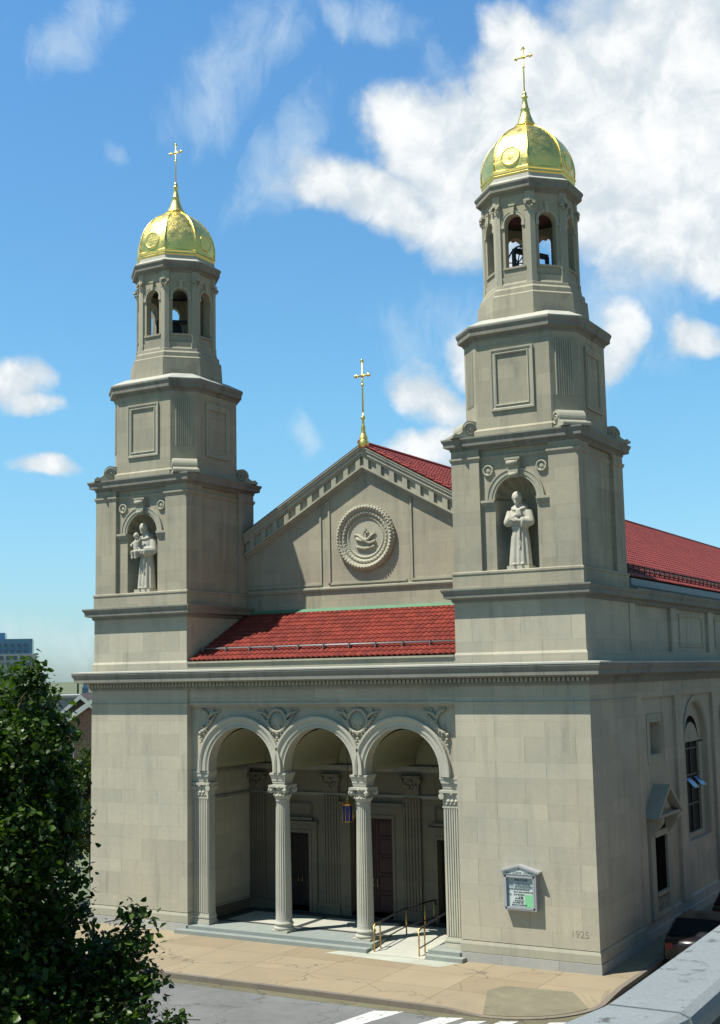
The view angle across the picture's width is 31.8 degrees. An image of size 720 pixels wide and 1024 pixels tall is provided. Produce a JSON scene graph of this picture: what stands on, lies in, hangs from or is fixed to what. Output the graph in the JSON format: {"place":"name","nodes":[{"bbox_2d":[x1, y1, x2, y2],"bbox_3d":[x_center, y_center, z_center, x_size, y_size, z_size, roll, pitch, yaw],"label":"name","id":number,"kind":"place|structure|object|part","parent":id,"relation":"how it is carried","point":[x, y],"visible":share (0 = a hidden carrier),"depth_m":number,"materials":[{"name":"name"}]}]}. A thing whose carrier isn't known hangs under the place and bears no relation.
{"place":"outdoors","nodes":[
{"label":"outdoors","id":0,"kind":"place"},
{"bbox_2d":[36,682,91,918],"bbox_3d":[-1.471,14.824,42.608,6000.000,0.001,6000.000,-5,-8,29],"label":"ground","id":1,"kind":"structure","parent":0,"point":[70,687],"depth_m":68.71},
{"bbox_2d":[0,633,36,693],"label":"tower block","id":2,"kind":"structure","parent":1,"relation":"on","point":[15,648],"depth_m":418.82,"materials":[{"name":"glass"}]},
{"bbox_2d":[30,694,79,710],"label":"flat roofed building","id":3,"kind":"structure","parent":1,"relation":"on","point":[67,697],"depth_m":139.70,"materials":[{"name":"grey concrete"}]},
{"bbox_2d":[50,692,91,728],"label":"gabled house","id":4,"kind":"structure","parent":1,"relation":"on","point":[80,700],"depth_m":117.76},
{"bbox_2d":[56,700,91,792],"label":"brick house","id":5,"kind":"structure","parent":1,"relation":"on","point":[84,714],"depth_m":94.66,"materials":[{"name":"brown brick"}]},
{"bbox_2d":[60,745,73,763],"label":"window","id":6,"kind":"structure","parent":5,"relation":"in","point":[72,756],"depth_m":94.31,"materials":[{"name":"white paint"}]},
{"bbox_2d":[58,738,90,905],"bbox_3d":[-11.098,12.627,52.314,5.082,7.310,5.255,-2,-7,8],"label":"tree","id":7,"kind":"object","parent":1,"relation":"on","point":[86,771],"visible":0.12,"depth_m":51.88,"materials":[{"name":"green plant"}]},
{"bbox_2d":[82,684,88,693],"bbox_3d":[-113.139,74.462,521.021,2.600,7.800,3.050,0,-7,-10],"label":"office tower","id":8,"kind":"structure","parent":1,"relation":"on","point":[85,688],"depth_m":519.76,"materials":[{"name":"blue glass"}]},
{"bbox_2d":[105,981,566,1023],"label":"road","id":9,"kind":"structure","parent":0,"point":[208,1005],"depth_m":35.15,"materials":[{"name":"grey asphalt"}]},
{"bbox_2d":[336,1011,400,1023],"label":"crossing bar","id":10,"kind":"object","parent":9,"relation":"on","point":[368,1017],"visible":1,"depth_m":34.14,"materials":[{"name":"white paint"}]},
{"bbox_2d":[137,955,667,1019],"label":"kerb","id":11,"kind":"structure","parent":9,"relation":"on","point":[622,988],"depth_m":36.21,"materials":[{"name":"concrete"}]},
{"bbox_2d":[151,961,667,1023],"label":"street gutter","id":12,"kind":"object","parent":9,"relation":"on","point":[376,1006],"visible":0.57,"depth_m":35.49,"materials":[{"name":"concrete"}]},
{"bbox_2d":[419,1017,461,1023],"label":"crossing bar","id":13,"kind":"object","parent":9,"relation":"on","point":[442,1020],"visible":1,"depth_m":33.67,"materials":[{"name":"white paint"}]},
{"bbox_2d":[460,1021,484,1023],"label":"crossing bar","id":14,"kind":"object","parent":9,"relation":"on","point":[472,1022],"visible":1,"depth_m":33.44,"materials":[{"name":"white paint"}]},
{"bbox_2d":[495,1021,517,1023],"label":"crossing bar","id":15,"kind":"object","parent":9,"relation":"on","point":[506,1022],"visible":1,"depth_m":33.38,"materials":[{"name":"white paint"}]},
{"bbox_2d":[663,909,719,961],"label":"parked car","id":16,"kind":"object","parent":9,"relation":"on","point":[688,928],"visible":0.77,"depth_m":39.15,"materials":[{"name":"paint"}]},
{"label":"windows","id":17,"kind":"part","parent":16,"relation":"part of","materials":[{"name":"black glass"}]},
{"bbox_2d":[712,892,719,911],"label":"parked car","id":18,"kind":"object","parent":9,"relation":"on","point":[716,907],"visible":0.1,"depth_m":44.05,"materials":[{"name":"black paint"}]},
{"bbox_2d":[0,0,719,682],"label":"sky","id":19,"kind":"structure","parent":0,"point":[333,155],"materials":[{"name":"blue"}]},
{"bbox_2d":[75,901,714,1016],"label":"pavement","id":20,"kind":"structure","parent":0,"point":[465,986],"depth_m":38.62,"materials":[{"name":"beige concrete"}]},
{"bbox_2d":[326,951,459,966],"bbox_3d":[0.931,14.283,40.425,4.700,0.001,0.760,-5,-8,29],"label":"concrete pad","id":21,"kind":"object","parent":20,"relation":"on","point":[433,963],"visible":1,"depth_m":40.32,"materials":[{"name":"white concrete"}]},
{"bbox_2d":[71,46,719,975],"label":"church","id":22,"kind":"structure","parent":20,"relation":"on","point":[429,668],"depth_m":45.11,"materials":[{"name":"stone"}]},
{"bbox_2d":[130,522,156,592],"bbox_3d":[-8.230,1.729,48.461,1.054,2.697,0.767,-5,-8,29],"label":"statue","id":23,"kind":"object","parent":22,"relation":"in","point":[145,546],"visible":1,"depth_m":48.33,"materials":[{"name":"stone"}]},
{"bbox_2d":[156,319,186,333],"bbox_3d":[-7.464,-7.160,51.286,1.560,1.456,1.212,0,-7,-10],"label":"bell","id":24,"kind":"object","parent":22,"relation":"on","point":[176,326],"visible":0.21,"depth_m":51.15,"materials":[{"name":"brown metal"}]},
{"bbox_2d":[290,832,308,910],"bbox_3d":[-2.283,13.623,48.044,1.160,2.890,0.320,-5,-8,29],"label":"door","id":25,"kind":"structure","parent":22,"relation":"in","point":[299,841],"depth_m":48.13,"materials":[{"name":"brown paint"}]},
{"bbox_2d":[342,762,353,822],"bbox_3d":[-0.449,9.399,45.087,0.406,3.230,0.406,5,-9,-37],"label":"hanging lantern","id":26,"kind":"object","parent":22,"relation":"hanging from","point":[348,809],"visible":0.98,"depth_m":44.81,"materials":[{"name":"blue glass"}]},
{"bbox_2d":[354,817,393,918],"bbox_3d":[0.556,13.035,46.474,1.760,3.550,0.320,-5,-8,29],"label":"door","id":27,"kind":"structure","parent":22,"relation":"in","point":[381,829],"depth_m":46.41,"materials":[{"name":"red paint"}]},
{"bbox_2d":[373,899,436,951],"bbox_3d":[1.570,14.039,43.040,0.086,1.126,3.978,-6,-9,34],"label":"handrail","id":28,"kind":"object","parent":22,"relation":"on","point":[405,909],"visible":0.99,"depth_m":42.98,"materials":[{"name":"metal"}]},
{"bbox_2d":[418,912,446,956],"bbox_3d":[2.939,13.902,42.178,0.081,1.126,3.823,-6,-9,34],"label":"handrail","id":29,"kind":"object","parent":22,"relation":"on","point":[419,929],"visible":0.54,"depth_m":40.89,"materials":[{"name":"metal"}]},
{"bbox_2d":[440,840,446,923],"bbox_3d":[3.406,13.101,44.820,1.160,2.890,0.320,-5,-8,29],"label":"door","id":30,"kind":"structure","parent":22,"relation":"in","point":[443,847],"depth_m":45.13,"materials":[{"name":"brown paint"}]},
{"bbox_2d":[504,491,535,568],"bbox_3d":[5.171,0.588,40.931,1.048,2.536,0.638,-5,-8,29],"label":"statue","id":31,"kind":"object","parent":22,"relation":"in","point":[519,519],"visible":1,"depth_m":40.75,"materials":[{"name":"stone"}]},
{"bbox_2d":[499,864,541,911],"bbox_3d":[4.965,11.604,39.104,1.320,1.370,0.280,-5,-8,29],"label":"notice board","id":32,"kind":"object","parent":22,"relation":"attached to","point":[521,887],"visible":1,"depth_m":39.05,"materials":[{"name":"grey metal"}]},
{"bbox_2d":[509,245,548,266],"bbox_3d":[5.912,-8.389,43.705,1.560,1.456,1.212,3,-9,-32],"label":"bell","id":33,"kind":"object","parent":22,"relation":"on","point":[518,251],"visible":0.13,"depth_m":43.39,"materials":[{"name":"grey metal"}]},
{"bbox_2d":[483,986,587,1016],"bbox_3d":[4.904,13.576,35.105,2.829,0.112,2.846,-2,-7,9],"label":"corner patch","id":34,"kind":"object","parent":20,"relation":"on","point":[513,1001],"visible":1,"depth_m":34.97,"materials":[{"name":"grey concrete"}]},
{"bbox_2d":[564,925,719,1023],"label":"rooftop parapet","id":35,"kind":"structure","parent":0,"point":[683,987],"depth_m":4.75,"materials":[{"name":"concrete"}]},
{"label":"near pavement","id":36,"kind":"structure","parent":0,"visible":0},
{"bbox_2d":[0,649,200,1023],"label":"street tree","id":37,"kind":"object","parent":36,"relation":"on","point":[51,972],"visible":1,"depth_m":15.53,"materials":[{"name":"green plant"}]}
]}

